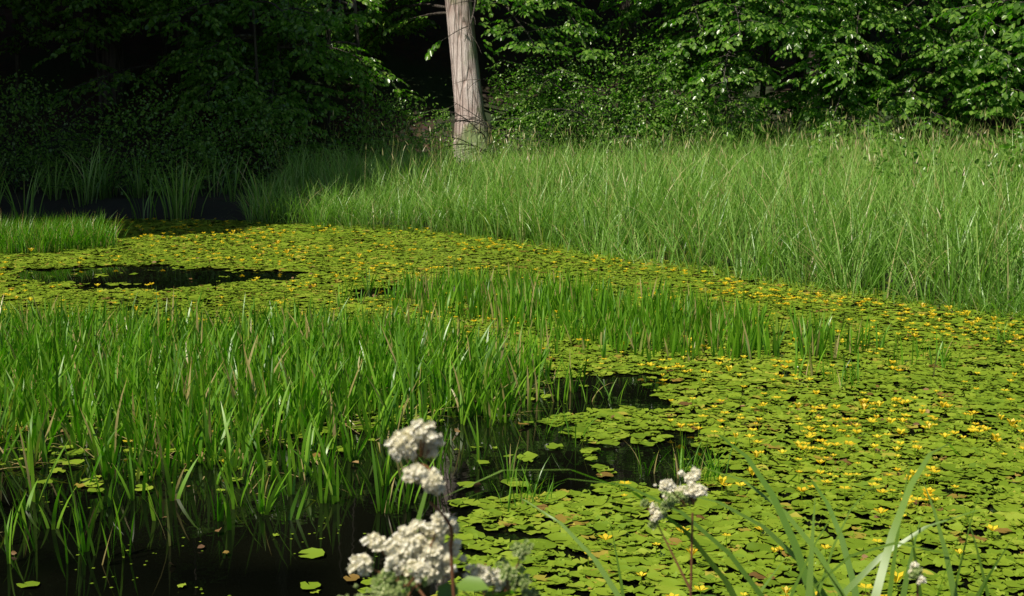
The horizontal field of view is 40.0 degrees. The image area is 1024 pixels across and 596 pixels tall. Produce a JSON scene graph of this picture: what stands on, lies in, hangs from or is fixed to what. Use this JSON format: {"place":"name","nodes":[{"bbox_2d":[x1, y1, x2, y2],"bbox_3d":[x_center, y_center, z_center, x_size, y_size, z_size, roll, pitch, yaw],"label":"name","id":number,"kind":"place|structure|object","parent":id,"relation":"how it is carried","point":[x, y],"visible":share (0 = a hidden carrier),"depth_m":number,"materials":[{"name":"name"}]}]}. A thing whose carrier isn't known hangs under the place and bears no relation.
{"place":"outdoors","nodes":[
{"label":"outdoors","id":0,"kind":"place"},
{"bbox_2d":[0,110,299,221],"bbox_3d":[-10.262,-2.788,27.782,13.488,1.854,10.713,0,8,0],"label":"shaded bank grass","id":1,"kind":"structure","parent":0,"point":[139,191],"depth_m":25.20,"materials":[{"name":"green plant"}]},
{"bbox_2d":[0,221,1023,595],"bbox_3d":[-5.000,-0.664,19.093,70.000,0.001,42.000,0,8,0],"label":"pond water","id":2,"kind":"structure","parent":0,"point":[258,559],"depth_m":7.21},
{"bbox_2d":[16,269,722,595],"bbox_3d":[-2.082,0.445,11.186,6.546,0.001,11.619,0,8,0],"label":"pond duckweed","id":3,"kind":"object","parent":2,"relation":"on","point":[292,533],"visible":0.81,"depth_m":6.43,"materials":[{"name":"green plant"}]},
{"bbox_2d":[5,229,1014,564],"bbox_3d":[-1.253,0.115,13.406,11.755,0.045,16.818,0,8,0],"label":"dead pond leaves","id":4,"kind":"object","parent":2,"relation":"on","point":[455,429],"visible":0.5,"depth_m":8.66,"materials":[{"name":"brown plant"}]},
{"bbox_2d":[0,217,1023,595],"bbox_3d":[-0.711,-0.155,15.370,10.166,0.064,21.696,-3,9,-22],"label":"lily pads","id":5,"kind":"object","parent":2,"relation":"on","point":[660,579],"visible":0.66,"depth_m":9.02,"materials":[{"name":"green plant"}]},
{"bbox_2d":[0,208,1023,564],"bbox_3d":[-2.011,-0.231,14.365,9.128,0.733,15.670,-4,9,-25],"label":"reeds","id":6,"kind":"object","parent":2,"relation":"in","point":[314,362],"visible":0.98,"depth_m":9.46,"materials":[{"name":"green plant"}]},
{"bbox_2d":[0,219,1023,595],"bbox_3d":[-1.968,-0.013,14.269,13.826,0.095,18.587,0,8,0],"label":"pond flower stalks","id":7,"kind":"object","parent":2,"relation":"in","point":[708,379],"visible":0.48,"depth_m":9.94,"materials":[{"name":"plant"}]},
{"bbox_2d":[0,217,1023,595],"bbox_3d":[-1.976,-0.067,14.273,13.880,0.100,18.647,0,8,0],"label":"yellow flowers","id":8,"kind":"object","parent":7,"relation":"attached to","point":[900,431],"visible":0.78,"depth_m":9.28,"materials":[{"name":"yellow plant"}]},
{"bbox_2d":[0,0,1023,299],"bbox_3d":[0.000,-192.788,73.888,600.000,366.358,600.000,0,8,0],"label":"terrain","id":9,"kind":"structure","parent":0,"point":[416,70],"depth_m":34.72,"materials":[{"name":"brown soil"}]},
{"bbox_2d":[445,0,495,161],"bbox_3d":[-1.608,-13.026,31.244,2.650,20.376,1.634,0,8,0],"label":"tree trunk","id":10,"kind":"object","parent":9,"relation":"on","point":[464,59],"visible":0.73,"depth_m":32.37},
{"bbox_2d":[0,1,1002,194],"bbox_3d":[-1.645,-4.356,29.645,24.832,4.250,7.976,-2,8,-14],"label":"shrub","id":11,"kind":"object","parent":9,"relation":"on","point":[493,123],"depth_m":29.29,"materials":[{"name":"green plant"}]},
{"bbox_2d":[14,0,1001,182],"bbox_3d":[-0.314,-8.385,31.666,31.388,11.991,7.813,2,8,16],"label":"tree trunks","id":12,"kind":"object","parent":9,"relation":"on","point":[164,45],"visible":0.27,"depth_m":32.06,"materials":[{"name":"brown plant"}]},
{"bbox_2d":[0,0,1023,152],"bbox_3d":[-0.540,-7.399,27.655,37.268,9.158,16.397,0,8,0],"label":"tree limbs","id":13,"kind":"object","parent":9,"relation":"on","point":[285,46],"visible":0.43,"depth_m":30.05,"materials":[{"name":"green plant"}]},
{"bbox_2d":[0,0,1023,156],"bbox_3d":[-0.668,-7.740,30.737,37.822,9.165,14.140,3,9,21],"label":"broad tree leaves","id":14,"kind":"object","parent":13,"relation":"attached to","point":[819,17],"visible":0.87,"depth_m":29.57,"materials":[{"name":"green plant"}]},
{"bbox_2d":[90,0,1023,151],"bbox_3d":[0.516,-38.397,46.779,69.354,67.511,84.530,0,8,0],"label":"trunks","id":15,"kind":"object","parent":9,"relation":"on","point":[113,56],"visible":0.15,"depth_m":33.54,"materials":[{"name":"brown plant"}]},
{"bbox_2d":[225,100,1023,321],"bbox_3d":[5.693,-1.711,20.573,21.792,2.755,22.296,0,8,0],"label":"bank grass","id":16,"kind":"structure","parent":9,"relation":"on","point":[702,202],"depth_m":18.57,"materials":[{"name":"green plant"}]},
{"bbox_2d":[404,433,1012,595],"bbox_3d":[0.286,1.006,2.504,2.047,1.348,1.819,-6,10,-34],"label":"bank grass","id":17,"kind":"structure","parent":9,"relation":"on","point":[809,579],"depth_m":2.74,"materials":[{"name":"green plant"}]},
{"bbox_2d":[373,440,920,595],"bbox_3d":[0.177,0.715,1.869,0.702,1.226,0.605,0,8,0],"label":"flower stems","id":18,"kind":"object","parent":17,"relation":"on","point":[450,545],"visible":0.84,"depth_m":1.57,"materials":[{"name":"green plant"}]},
{"bbox_2d":[338,485,923,595],"bbox_3d":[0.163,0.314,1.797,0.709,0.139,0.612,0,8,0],"label":"meadowsweet buds","id":19,"kind":"object","parent":18,"relation":"attached to","point":[508,572],"visible":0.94,"depth_m":1.60,"materials":[{"name":"plant"}]},
{"bbox_2d":[346,418,925,595],"bbox_3d":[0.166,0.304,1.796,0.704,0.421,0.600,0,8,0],"label":"meadowsweet","id":20,"kind":"object","parent":18,"relation":"attached to","point":[409,545],"depth_m":1.56,"materials":[{"name":"white plant"}]},
{"bbox_2d":[766,117,1023,236],"bbox_3d":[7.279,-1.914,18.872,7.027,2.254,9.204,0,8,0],"label":"shrubs","id":21,"kind":"object","parent":9,"relation":"on","point":[1008,154],"depth_m":19.23,"materials":[{"name":"green plant"}]}
]}

